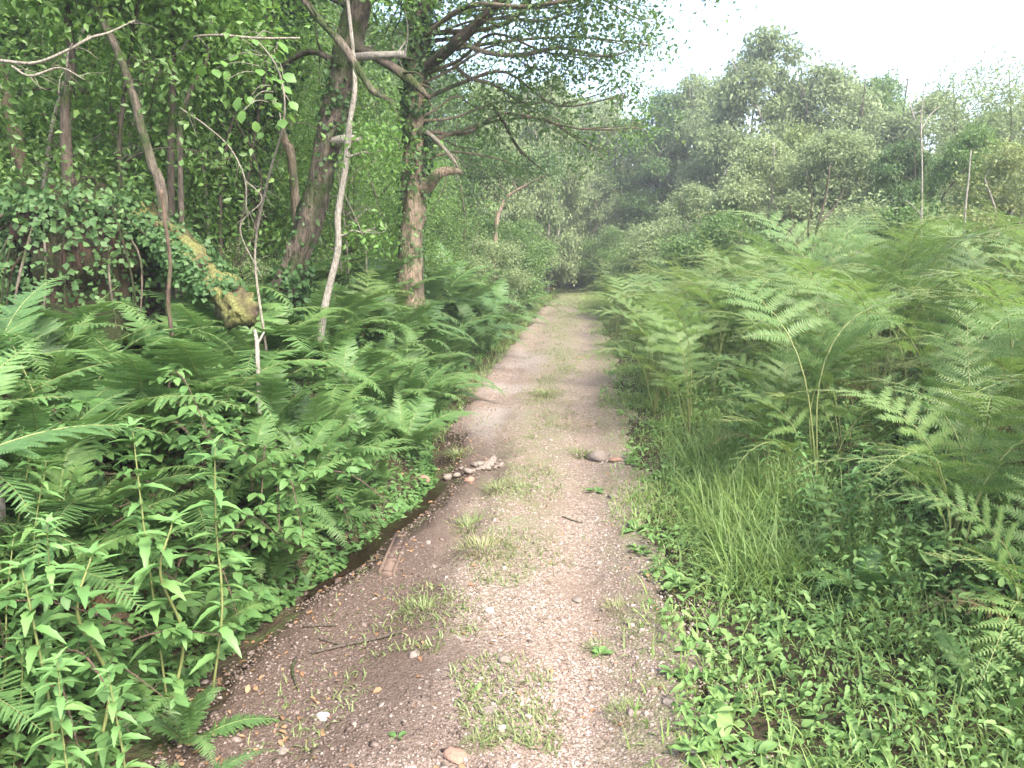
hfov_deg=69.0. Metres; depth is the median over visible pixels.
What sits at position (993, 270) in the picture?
bracken
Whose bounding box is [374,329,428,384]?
fern
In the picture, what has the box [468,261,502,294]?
fern
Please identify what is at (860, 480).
leafy shoot
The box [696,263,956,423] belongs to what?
bracken
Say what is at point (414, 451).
fern
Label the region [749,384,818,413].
bramble
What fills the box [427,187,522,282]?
shrub
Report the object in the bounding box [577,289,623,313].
grass
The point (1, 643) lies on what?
leafy shoot
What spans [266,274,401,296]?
fern
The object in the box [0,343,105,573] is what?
fern
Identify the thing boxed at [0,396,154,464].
bramble
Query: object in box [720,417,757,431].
fern
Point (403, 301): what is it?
bracken
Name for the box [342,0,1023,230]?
sky
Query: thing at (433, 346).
fern
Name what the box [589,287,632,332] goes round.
bracken
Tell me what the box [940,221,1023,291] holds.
bracken
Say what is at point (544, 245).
shrub
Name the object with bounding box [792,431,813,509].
leafy shoot
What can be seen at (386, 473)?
fern
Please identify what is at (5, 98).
woodland tree
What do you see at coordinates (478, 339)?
fern
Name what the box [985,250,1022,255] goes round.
bracken
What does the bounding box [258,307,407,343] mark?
fern
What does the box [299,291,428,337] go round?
fern
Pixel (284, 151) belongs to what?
thicket sapling
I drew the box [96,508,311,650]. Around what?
bramble
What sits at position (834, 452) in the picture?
bramble
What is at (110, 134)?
thicket sapling
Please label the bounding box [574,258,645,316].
bracken
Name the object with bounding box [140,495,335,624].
bramble
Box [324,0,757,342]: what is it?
ivy clad oak
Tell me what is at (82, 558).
fern
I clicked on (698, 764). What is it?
weed
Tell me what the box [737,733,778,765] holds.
weed
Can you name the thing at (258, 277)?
fern
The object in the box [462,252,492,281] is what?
bracken
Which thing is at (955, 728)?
weed
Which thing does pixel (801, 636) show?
weed
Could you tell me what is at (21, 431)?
leafy shoot
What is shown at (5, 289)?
fern
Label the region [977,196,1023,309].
bracken
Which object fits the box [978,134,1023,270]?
scrub tree
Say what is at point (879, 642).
weed
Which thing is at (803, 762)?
weed
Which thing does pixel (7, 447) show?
fern
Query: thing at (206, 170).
hazel bush
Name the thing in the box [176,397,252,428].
bramble
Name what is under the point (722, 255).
bracken
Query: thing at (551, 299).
fern
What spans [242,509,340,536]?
fern
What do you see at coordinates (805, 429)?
fern
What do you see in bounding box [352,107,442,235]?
hazel bush
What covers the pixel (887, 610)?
weed
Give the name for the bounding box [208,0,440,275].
thicket sapling
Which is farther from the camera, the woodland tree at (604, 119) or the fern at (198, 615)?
the woodland tree at (604, 119)
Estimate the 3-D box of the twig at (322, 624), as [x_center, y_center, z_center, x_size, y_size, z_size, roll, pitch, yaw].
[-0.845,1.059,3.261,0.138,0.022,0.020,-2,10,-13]
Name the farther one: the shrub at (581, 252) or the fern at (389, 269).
the shrub at (581, 252)
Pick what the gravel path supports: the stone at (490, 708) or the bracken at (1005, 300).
the stone at (490, 708)
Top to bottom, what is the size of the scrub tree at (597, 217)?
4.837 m
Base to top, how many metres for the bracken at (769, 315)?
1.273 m
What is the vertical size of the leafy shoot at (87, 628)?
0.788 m
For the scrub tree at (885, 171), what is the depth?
13.35 m
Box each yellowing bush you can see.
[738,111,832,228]
[927,130,1023,341]
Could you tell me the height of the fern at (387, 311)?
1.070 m
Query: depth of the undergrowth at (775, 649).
2.96 m
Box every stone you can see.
[276,747,289,755]
[315,711,329,721]
[408,649,419,657]
[417,474,429,482]
[440,746,467,764]
[443,473,451,480]
[463,468,472,473]
[463,476,474,481]
[475,461,484,465]
[478,705,497,715]
[484,607,493,612]
[496,724,507,731]
[497,655,510,663]
[571,597,581,602]
[584,450,609,461]
[609,456,622,462]
[662,697,674,705]
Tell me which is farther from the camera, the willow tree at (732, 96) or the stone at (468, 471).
the willow tree at (732, 96)
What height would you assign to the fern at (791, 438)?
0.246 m
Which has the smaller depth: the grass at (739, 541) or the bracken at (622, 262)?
the grass at (739, 541)
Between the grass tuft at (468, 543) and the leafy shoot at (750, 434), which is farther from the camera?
the leafy shoot at (750, 434)
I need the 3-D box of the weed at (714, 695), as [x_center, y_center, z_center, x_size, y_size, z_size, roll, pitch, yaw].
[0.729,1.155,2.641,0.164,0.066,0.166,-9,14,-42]
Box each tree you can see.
[0,0,106,195]
[0,0,167,179]
[0,0,253,334]
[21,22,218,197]
[114,0,461,320]
[181,0,327,259]
[280,0,377,206]
[299,2,403,205]
[371,5,465,206]
[404,72,493,221]
[438,133,577,282]
[443,78,547,231]
[498,80,566,226]
[507,70,596,294]
[544,87,618,236]
[549,90,648,235]
[556,166,595,284]
[563,170,628,286]
[589,81,717,250]
[628,68,770,236]
[651,181,732,267]
[667,19,834,246]
[691,128,820,261]
[744,54,917,209]
[758,123,898,307]
[837,63,923,145]
[847,137,946,240]
[854,86,983,208]
[887,39,1023,214]
[901,117,1010,303]
[924,100,1022,208]
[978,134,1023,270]
[995,89,1023,182]
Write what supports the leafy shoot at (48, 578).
on the ground at (142, 749)
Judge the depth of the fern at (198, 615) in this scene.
3.15 m
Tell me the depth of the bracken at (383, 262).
9.80 m
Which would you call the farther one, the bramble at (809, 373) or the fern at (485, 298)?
the fern at (485, 298)
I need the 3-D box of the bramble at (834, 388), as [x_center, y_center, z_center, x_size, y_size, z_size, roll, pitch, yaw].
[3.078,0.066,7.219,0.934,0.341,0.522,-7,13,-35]
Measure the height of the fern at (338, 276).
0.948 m
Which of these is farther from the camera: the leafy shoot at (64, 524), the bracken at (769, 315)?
the bracken at (769, 315)
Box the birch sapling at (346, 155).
[279,0,464,366]
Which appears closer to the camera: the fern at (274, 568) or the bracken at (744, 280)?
the fern at (274, 568)
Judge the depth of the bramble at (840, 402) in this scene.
5.33 m
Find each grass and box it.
[235,287,668,759]
[419,284,582,452]
[547,284,589,306]
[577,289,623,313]
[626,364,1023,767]
[647,412,963,617]
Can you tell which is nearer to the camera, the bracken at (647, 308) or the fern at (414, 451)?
the fern at (414, 451)
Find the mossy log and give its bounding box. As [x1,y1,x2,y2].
[115,201,258,329]
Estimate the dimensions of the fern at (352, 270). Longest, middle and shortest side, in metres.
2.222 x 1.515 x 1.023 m
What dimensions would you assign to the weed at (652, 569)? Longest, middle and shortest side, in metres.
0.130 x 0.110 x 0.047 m
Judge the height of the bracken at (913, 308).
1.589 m
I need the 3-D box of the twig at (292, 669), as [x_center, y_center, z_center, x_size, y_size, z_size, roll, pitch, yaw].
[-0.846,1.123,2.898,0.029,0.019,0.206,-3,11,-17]
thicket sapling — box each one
[0,0,290,226]
[0,0,327,302]
[0,1,191,199]
[0,2,105,194]
[0,2,238,255]
[0,6,146,302]
[9,2,274,241]
[17,0,324,257]
[77,0,357,297]
[87,26,288,275]
[98,0,355,245]
[106,10,339,270]
[196,65,323,244]
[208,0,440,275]
[208,77,326,258]
[266,86,364,274]
[270,1,447,280]
[271,59,426,294]
[290,0,470,265]
[367,94,482,291]
[423,43,532,261]
[427,152,491,269]
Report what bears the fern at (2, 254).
on the ground at (142, 749)
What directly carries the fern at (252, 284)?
on the ground at (142, 749)
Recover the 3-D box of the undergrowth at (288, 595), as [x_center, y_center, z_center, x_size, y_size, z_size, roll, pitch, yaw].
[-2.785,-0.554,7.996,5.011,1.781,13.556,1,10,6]
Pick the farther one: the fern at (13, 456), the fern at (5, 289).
the fern at (5, 289)
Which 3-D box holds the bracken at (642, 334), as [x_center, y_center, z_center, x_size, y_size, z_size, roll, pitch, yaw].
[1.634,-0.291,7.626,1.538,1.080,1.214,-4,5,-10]
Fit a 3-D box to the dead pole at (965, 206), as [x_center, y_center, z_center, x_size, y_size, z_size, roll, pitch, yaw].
[5.383,-1.462,8.881,0.115,2.553,0.029,0,10,0]
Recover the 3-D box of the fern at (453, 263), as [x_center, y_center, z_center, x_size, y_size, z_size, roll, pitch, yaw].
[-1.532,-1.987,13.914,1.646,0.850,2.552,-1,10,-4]
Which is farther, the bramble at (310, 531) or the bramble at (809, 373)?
the bramble at (809, 373)
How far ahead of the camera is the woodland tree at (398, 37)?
22.12 m
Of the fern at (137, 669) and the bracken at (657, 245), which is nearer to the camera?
the fern at (137, 669)
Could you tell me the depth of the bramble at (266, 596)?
3.30 m
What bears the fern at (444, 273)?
on the ground at (142, 749)
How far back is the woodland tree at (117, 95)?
9.87 m
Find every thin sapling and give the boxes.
[83,0,304,297]
[91,0,321,298]
[279,127,307,314]
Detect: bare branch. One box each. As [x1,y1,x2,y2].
[0,20,153,97]
[166,34,299,57]
[179,107,278,277]
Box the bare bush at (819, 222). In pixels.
[772,165,863,374]
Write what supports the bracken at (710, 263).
on the ground at (142, 749)
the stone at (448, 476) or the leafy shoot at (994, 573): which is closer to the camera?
the leafy shoot at (994, 573)
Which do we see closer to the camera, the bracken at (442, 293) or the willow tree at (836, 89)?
the bracken at (442, 293)
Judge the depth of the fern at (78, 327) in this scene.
3.86 m
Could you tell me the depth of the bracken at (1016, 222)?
8.24 m
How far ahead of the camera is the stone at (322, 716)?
2.65 m
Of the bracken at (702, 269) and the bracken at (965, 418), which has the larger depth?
the bracken at (702, 269)
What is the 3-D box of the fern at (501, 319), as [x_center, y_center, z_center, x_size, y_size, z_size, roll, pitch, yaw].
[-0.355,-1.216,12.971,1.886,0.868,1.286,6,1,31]
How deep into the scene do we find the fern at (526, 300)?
16.42 m
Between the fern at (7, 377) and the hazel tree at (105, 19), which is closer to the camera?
the fern at (7, 377)
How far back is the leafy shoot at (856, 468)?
3.72 m
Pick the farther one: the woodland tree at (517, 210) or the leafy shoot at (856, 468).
the woodland tree at (517, 210)
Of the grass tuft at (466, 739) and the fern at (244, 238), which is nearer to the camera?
the grass tuft at (466, 739)
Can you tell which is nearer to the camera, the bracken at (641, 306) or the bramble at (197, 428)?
the bramble at (197, 428)
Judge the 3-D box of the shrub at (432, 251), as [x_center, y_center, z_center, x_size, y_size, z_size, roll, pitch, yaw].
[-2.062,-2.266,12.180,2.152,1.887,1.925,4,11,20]
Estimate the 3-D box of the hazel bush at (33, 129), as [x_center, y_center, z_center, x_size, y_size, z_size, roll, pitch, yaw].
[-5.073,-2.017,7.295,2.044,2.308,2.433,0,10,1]
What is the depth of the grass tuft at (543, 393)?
8.32 m
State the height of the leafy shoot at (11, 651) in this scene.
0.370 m
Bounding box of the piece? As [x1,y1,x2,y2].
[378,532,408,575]
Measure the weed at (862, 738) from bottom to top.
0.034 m
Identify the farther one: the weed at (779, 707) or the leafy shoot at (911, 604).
the leafy shoot at (911, 604)
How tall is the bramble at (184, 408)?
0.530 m
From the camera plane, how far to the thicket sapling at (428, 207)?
11.54 m
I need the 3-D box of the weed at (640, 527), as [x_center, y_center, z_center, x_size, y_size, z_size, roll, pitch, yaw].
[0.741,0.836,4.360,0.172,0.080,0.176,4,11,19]
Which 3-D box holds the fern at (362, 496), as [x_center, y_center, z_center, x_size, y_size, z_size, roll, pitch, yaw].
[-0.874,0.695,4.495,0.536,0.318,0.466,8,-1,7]
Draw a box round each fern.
[0,230,161,276]
[0,238,16,304]
[0,259,24,312]
[0,273,71,402]
[0,318,141,483]
[0,324,238,417]
[0,325,227,405]
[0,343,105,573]
[0,361,108,483]
[0,370,249,552]
[0,378,56,389]
[0,395,77,411]
[0,419,173,466]
[0,434,211,655]
[0,512,200,616]
[0,517,65,541]
[0,576,47,735]
[1,268,21,302]
[1,322,130,376]
[2,308,144,414]
[7,284,221,361]
[7,336,277,441]
[19,425,238,564]
[24,335,359,415]
[46,307,115,364]
[74,621,147,696]
[87,302,336,377]
[90,444,266,601]
[91,634,210,702]
[116,301,253,374]
[118,681,279,765]
[120,302,184,344]
[132,289,349,388]
[134,582,281,658]
[139,320,210,355]
[141,590,247,628]
[147,443,329,572]
[147,569,288,657]
[157,748,271,767]
[162,278,329,349]
[164,274,346,324]
[172,301,338,373]
[203,359,360,440]
[209,414,354,571]
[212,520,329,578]
[226,240,317,292]
[227,224,316,297]
[228,260,265,282]
[228,514,332,582]
[238,232,290,262]
[239,306,385,400]
[240,269,262,298]
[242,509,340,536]
[246,255,329,322]
[254,280,415,342]
[257,319,434,382]
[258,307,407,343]
[261,409,367,546]
[262,255,374,287]
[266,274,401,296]
[271,485,391,530]
[274,380,400,463]
[279,509,314,550]
[283,431,427,520]
[286,333,423,433]
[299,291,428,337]
[301,316,428,383]
[307,484,385,538]
[309,277,417,342]
[310,253,448,322]
[311,242,392,291]
[321,274,451,316]
[329,232,398,286]
[333,226,370,263]
[338,475,404,520]
[341,395,414,448]
[348,471,388,499]
[352,258,480,347]
[352,390,479,455]
[354,258,456,331]
[354,355,454,409]
[355,237,460,323]
[358,300,454,349]
[365,441,414,486]
[369,322,450,371]
[373,349,506,419]
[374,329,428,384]
[388,250,505,297]
[388,262,463,304]
[390,273,498,324]
[391,331,486,404]
[394,265,466,273]
[409,432,441,454]
[412,345,507,400]
[415,314,477,367]
[422,409,446,421]
[427,266,491,312]
[427,401,457,421]
[429,372,478,402]
[431,393,456,412]
[432,327,494,374]
[433,314,526,349]
[434,239,528,314]
[435,258,489,297]
[435,260,472,270]
[435,318,488,350]
[435,322,497,366]
[439,363,467,383]
[441,287,538,336]
[442,385,462,408]
[445,282,516,323]
[449,261,497,306]
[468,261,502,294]
[469,317,504,348]
[470,307,500,332]
[471,277,539,332]
[471,304,529,323]
[496,293,507,324]
[501,299,539,330]
[503,296,540,319]
[507,285,548,323]
[508,296,541,316]
[515,279,559,309]
[519,292,553,305]
[523,291,551,312]
[524,284,550,310]
[533,282,563,303]
[536,265,556,284]
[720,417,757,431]
[748,417,822,440]
[758,431,802,454]
[786,544,930,612]
[824,430,858,443]
[834,463,904,493]
[906,624,1023,707]
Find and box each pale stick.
[0,455,5,544]
[253,329,264,430]
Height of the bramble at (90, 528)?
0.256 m
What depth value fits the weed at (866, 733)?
2.44 m
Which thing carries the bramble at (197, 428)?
on the ground at (142, 749)
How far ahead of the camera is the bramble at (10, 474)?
2.79 m
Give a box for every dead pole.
[905,95,939,355]
[955,150,971,358]
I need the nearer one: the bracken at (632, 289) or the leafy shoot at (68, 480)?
the leafy shoot at (68, 480)
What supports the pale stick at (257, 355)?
on the ground at (142, 749)
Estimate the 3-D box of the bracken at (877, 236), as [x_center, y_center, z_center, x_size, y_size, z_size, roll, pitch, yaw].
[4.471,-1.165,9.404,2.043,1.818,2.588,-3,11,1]
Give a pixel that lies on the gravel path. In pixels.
(394, 672)
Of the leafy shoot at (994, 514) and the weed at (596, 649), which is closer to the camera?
the weed at (596, 649)
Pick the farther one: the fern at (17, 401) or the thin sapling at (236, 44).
the thin sapling at (236, 44)
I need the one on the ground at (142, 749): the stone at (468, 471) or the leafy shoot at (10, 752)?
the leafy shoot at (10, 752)
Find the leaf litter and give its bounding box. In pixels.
[158,364,754,767]
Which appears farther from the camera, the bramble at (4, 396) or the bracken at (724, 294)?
the bracken at (724, 294)
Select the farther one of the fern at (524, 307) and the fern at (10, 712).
the fern at (524, 307)
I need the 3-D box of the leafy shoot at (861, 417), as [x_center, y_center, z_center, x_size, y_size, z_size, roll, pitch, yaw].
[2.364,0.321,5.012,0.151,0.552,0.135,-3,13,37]
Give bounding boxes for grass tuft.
[391,588,452,622]
[439,505,495,539]
[440,446,479,460]
[450,525,519,563]
[455,728,492,754]
[476,475,523,494]
[526,386,563,398]
[563,444,595,458]
[580,635,618,661]
[598,593,637,618]
[598,685,657,730]
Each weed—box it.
[387,731,406,739]
[470,682,481,692]
[585,487,603,492]
[591,646,614,656]
[622,453,640,461]
[623,520,652,533]
[630,543,646,549]
[631,548,653,555]
[633,461,649,467]
[640,566,662,574]
[645,598,655,604]
[651,555,661,566]
[657,665,682,679]
[662,566,697,589]
[670,745,706,767]
[673,635,710,652]
[677,735,700,751]
[686,708,701,727]
[689,668,719,682]
[690,635,705,645]
[694,613,722,636]
[695,706,753,763]
[699,686,747,723]
[700,685,749,715]
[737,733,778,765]
[748,666,765,674]
[759,628,783,641]
[759,754,801,767]
[766,702,787,714]
[766,726,796,744]
[770,660,801,671]
[781,717,816,739]
[786,610,830,632]
[789,754,849,767]
[792,628,811,638]
[798,698,828,719]
[815,625,847,642]
[829,712,872,753]
[852,637,881,646]
[855,676,877,683]
[858,729,892,754]
[866,604,905,623]
[866,629,892,652]
[868,744,895,767]
[879,682,937,714]
[935,671,959,692]
[943,725,977,755]
[999,729,1023,741]
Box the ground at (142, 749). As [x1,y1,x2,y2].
[0,273,1023,767]
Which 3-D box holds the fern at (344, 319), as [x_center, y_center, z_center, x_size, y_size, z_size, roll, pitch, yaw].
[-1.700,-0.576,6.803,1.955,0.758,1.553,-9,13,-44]
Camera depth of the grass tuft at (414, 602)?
3.45 m
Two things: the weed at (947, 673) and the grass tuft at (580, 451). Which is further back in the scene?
the grass tuft at (580, 451)
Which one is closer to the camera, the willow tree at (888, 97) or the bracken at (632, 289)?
the bracken at (632, 289)
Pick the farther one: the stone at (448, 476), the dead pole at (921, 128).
the dead pole at (921, 128)
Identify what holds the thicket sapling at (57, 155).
on the ground at (142, 749)
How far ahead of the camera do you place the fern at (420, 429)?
5.61 m
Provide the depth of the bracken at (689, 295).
10.71 m
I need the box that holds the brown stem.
[160,190,173,373]
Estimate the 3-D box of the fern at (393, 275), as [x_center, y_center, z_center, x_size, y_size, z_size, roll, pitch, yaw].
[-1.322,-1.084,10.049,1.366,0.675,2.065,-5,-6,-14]
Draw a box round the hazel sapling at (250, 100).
[196,31,297,350]
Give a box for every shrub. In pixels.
[175,180,272,249]
[206,235,279,295]
[252,224,328,292]
[267,188,291,236]
[321,188,392,263]
[341,188,447,266]
[398,197,472,265]
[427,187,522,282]
[455,230,546,313]
[465,212,508,268]
[471,223,555,309]
[498,213,566,302]
[526,225,576,278]
[543,223,583,285]
[547,228,599,289]
[552,232,622,286]
[572,223,633,291]
[591,211,702,315]
[594,238,657,307]
[624,201,797,324]
[765,186,913,332]
[803,190,990,344]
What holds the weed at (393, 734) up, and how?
on the gravel path
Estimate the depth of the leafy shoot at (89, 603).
2.68 m
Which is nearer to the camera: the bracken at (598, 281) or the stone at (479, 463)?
the stone at (479, 463)
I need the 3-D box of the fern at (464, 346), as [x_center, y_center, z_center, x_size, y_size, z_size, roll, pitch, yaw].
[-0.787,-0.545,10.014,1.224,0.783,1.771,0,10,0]
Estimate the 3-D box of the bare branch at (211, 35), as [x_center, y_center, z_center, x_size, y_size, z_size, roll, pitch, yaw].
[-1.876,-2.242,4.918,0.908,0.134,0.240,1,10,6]
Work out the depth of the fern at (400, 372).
5.96 m
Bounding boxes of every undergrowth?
[0,299,505,767]
[604,315,1023,767]
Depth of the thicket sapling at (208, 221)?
6.62 m
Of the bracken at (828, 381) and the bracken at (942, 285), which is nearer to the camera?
the bracken at (828, 381)
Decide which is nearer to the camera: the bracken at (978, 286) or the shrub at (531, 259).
the bracken at (978, 286)
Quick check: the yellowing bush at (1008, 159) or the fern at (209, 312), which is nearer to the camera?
the fern at (209, 312)
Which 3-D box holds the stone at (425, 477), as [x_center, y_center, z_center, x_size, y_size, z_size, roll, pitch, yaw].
[-0.657,0.705,5.503,0.128,0.070,0.107,8,13,37]
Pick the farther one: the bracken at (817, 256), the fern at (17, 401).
the bracken at (817, 256)
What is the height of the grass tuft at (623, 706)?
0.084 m
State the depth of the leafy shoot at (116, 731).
2.04 m
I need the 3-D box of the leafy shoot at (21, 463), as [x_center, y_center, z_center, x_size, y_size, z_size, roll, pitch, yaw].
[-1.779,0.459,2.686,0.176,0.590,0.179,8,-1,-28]
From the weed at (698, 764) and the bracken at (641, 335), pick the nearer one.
the weed at (698, 764)
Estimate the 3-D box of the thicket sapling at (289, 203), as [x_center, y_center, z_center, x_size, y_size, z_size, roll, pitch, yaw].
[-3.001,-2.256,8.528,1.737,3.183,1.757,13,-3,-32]
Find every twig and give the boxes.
[291,657,298,688]
[303,623,334,626]
[311,629,401,653]
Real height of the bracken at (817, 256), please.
1.956 m
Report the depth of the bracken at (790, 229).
13.63 m
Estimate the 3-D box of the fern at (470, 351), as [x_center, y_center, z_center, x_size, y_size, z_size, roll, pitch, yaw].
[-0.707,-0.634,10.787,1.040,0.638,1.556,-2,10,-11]
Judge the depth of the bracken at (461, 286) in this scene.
12.45 m
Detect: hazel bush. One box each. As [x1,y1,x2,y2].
[0,42,131,188]
[0,80,93,190]
[0,89,56,195]
[6,106,177,200]
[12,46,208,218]
[92,76,286,188]
[109,176,215,233]
[152,120,287,218]
[193,91,345,218]
[278,133,367,225]
[279,106,392,236]
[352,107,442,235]
[357,139,456,238]
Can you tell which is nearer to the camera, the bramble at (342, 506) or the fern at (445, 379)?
the bramble at (342, 506)
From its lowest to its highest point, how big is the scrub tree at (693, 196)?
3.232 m
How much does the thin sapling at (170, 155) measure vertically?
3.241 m
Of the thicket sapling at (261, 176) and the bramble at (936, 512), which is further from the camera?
the thicket sapling at (261, 176)
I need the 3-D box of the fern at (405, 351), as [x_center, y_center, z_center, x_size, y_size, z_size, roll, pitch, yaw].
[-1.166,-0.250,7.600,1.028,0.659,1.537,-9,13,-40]
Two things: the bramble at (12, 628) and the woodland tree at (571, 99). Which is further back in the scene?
the woodland tree at (571, 99)
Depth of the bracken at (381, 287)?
7.69 m
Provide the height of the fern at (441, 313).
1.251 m
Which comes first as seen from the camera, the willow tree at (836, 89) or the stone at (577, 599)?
the stone at (577, 599)
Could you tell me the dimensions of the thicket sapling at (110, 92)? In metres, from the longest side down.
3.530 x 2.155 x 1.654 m
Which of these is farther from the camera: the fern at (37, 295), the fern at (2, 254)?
the fern at (2, 254)
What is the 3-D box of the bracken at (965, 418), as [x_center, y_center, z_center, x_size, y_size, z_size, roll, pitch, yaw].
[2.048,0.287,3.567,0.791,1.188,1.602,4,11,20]
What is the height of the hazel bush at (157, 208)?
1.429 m
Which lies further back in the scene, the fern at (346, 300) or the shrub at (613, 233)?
the shrub at (613, 233)
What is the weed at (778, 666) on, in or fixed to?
on the ground at (142, 749)
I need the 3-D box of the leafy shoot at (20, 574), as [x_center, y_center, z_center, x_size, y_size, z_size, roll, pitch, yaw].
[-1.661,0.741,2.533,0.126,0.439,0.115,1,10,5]
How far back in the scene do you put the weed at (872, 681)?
2.68 m
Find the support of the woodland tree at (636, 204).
on the ground at (142, 749)
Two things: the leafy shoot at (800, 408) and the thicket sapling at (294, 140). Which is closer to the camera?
the leafy shoot at (800, 408)
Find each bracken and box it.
[321,253,389,281]
[333,268,414,345]
[364,256,430,300]
[389,280,441,317]
[423,256,460,275]
[430,283,451,300]
[442,263,486,292]
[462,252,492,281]
[558,288,755,414]
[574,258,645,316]
[580,292,724,391]
[584,261,619,314]
[584,265,618,304]
[589,262,612,298]
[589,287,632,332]
[591,272,636,323]
[591,288,715,380]
[594,299,740,402]
[597,233,679,264]
[599,276,653,337]
[600,285,705,368]
[601,281,684,354]
[606,242,694,282]
[610,280,806,389]
[615,293,760,439]
[618,275,685,323]
[619,273,705,325]
[624,275,651,311]
[628,252,733,336]
[629,263,818,401]
[630,250,685,292]
[632,256,703,313]
[634,272,732,328]
[640,260,739,349]
[641,241,775,358]
[643,315,743,418]
[644,216,840,365]
[646,283,769,380]
[647,249,696,297]
[652,253,749,327]
[664,253,820,366]
[666,278,943,497]
[669,228,795,331]
[671,218,858,390]
[673,307,914,454]
[683,229,867,358]
[686,244,745,292]
[693,209,1002,399]
[693,223,775,331]
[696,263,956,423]
[706,225,848,365]
[706,321,856,468]
[711,184,1015,395]
[712,270,834,368]
[728,244,843,351]
[730,253,914,422]
[730,295,1012,479]
[733,223,788,335]
[735,223,830,254]
[751,216,1023,403]
[754,233,918,435]
[760,238,1023,446]
[764,267,984,452]
[765,231,990,375]
[766,216,920,274]
[773,298,940,410]
[780,386,1023,595]
[792,217,1018,375]
[802,263,1023,394]
[803,232,1023,380]
[815,232,976,369]
[827,216,1019,365]
[828,220,1009,337]
[835,305,1023,531]
[839,244,957,350]
[848,313,1023,545]
[861,202,1023,365]
[864,472,1023,703]
[868,279,1023,388]
[871,203,1023,342]
[873,306,1023,490]
[892,273,1023,442]
[896,210,1023,352]
[899,268,1023,473]
[900,241,1023,389]
[900,243,1023,282]
[916,194,1023,393]
[930,225,1023,298]
[933,293,1023,420]
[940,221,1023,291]
[944,207,1023,263]
[952,269,1023,325]
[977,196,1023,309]
[980,236,1023,308]
[984,217,1023,295]
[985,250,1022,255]
[992,271,1023,400]
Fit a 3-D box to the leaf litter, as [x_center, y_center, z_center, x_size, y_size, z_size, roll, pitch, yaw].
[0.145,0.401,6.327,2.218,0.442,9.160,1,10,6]
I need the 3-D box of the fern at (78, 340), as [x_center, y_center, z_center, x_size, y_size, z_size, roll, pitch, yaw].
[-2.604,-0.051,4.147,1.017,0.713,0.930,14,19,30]
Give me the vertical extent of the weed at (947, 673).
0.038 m
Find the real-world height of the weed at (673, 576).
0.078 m
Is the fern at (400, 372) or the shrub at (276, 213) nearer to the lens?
the fern at (400, 372)
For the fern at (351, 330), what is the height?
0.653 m
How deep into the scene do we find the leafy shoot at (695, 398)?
6.26 m
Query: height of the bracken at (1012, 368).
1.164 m
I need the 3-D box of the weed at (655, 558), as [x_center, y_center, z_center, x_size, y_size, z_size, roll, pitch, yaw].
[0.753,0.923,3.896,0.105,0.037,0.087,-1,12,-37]
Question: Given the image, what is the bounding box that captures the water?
[305,480,447,596]
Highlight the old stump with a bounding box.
[0,168,183,360]
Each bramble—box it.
[0,393,68,423]
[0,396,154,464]
[0,578,77,660]
[0,588,132,678]
[0,612,245,767]
[5,418,188,525]
[6,470,45,485]
[28,495,205,593]
[36,490,203,573]
[77,353,176,386]
[79,399,285,479]
[87,416,258,474]
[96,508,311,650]
[139,342,242,447]
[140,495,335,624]
[140,542,283,602]
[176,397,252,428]
[197,449,326,501]
[214,432,404,538]
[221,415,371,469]
[228,500,325,567]
[298,470,386,537]
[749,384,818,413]
[757,377,809,410]
[776,359,867,392]
[789,389,949,444]
[805,381,863,401]
[807,439,926,487]
[813,402,892,426]
[820,368,942,403]
[827,421,948,471]
[832,447,948,504]
[849,396,924,432]
[881,423,935,435]
[893,387,992,432]
[894,398,1023,457]
[905,492,1012,530]
[913,470,1023,542]
[918,535,1023,629]
[930,420,993,459]
[954,561,1023,602]
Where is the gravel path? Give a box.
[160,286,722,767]
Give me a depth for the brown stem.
3.95 m
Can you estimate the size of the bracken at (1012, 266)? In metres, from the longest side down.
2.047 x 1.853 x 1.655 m
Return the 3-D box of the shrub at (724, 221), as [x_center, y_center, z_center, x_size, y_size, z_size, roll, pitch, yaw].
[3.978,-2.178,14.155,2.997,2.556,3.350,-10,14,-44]
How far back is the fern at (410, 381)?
6.23 m
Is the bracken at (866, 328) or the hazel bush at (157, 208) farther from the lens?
the hazel bush at (157, 208)
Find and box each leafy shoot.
[0,454,68,647]
[0,484,24,645]
[0,531,38,709]
[0,555,97,767]
[0,561,24,677]
[0,573,20,678]
[0,630,43,767]
[0,726,24,760]
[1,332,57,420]
[1,431,42,564]
[2,541,42,647]
[7,512,82,690]
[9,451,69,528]
[12,423,42,479]
[22,646,102,767]
[32,540,157,767]
[32,575,60,643]
[48,649,75,739]
[52,625,70,648]
[54,462,78,504]
[55,510,74,540]
[79,511,150,607]
[81,589,97,640]
[89,663,154,767]
[106,416,194,701]
[114,512,140,592]
[125,511,220,709]
[177,434,257,693]
[673,362,715,437]
[719,354,733,431]
[732,383,745,426]
[736,396,754,437]
[737,385,757,469]
[742,352,765,442]
[753,402,789,464]
[758,423,781,496]
[787,359,810,449]
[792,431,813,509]
[797,492,811,536]
[801,473,827,520]
[815,489,851,561]
[827,443,885,562]
[832,442,879,541]
[834,369,858,472]
[838,469,878,544]
[853,462,891,534]
[855,392,872,461]
[869,427,889,480]
[886,393,945,555]
[902,580,928,666]
[916,381,972,508]
[947,491,971,539]
[957,522,1023,612]
[970,470,1018,555]
[978,502,1008,538]
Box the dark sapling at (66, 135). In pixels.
[0,0,153,185]
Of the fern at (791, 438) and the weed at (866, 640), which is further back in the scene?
the fern at (791, 438)
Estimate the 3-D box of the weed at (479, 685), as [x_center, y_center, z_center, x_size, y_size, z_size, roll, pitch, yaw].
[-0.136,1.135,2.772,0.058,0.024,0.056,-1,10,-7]

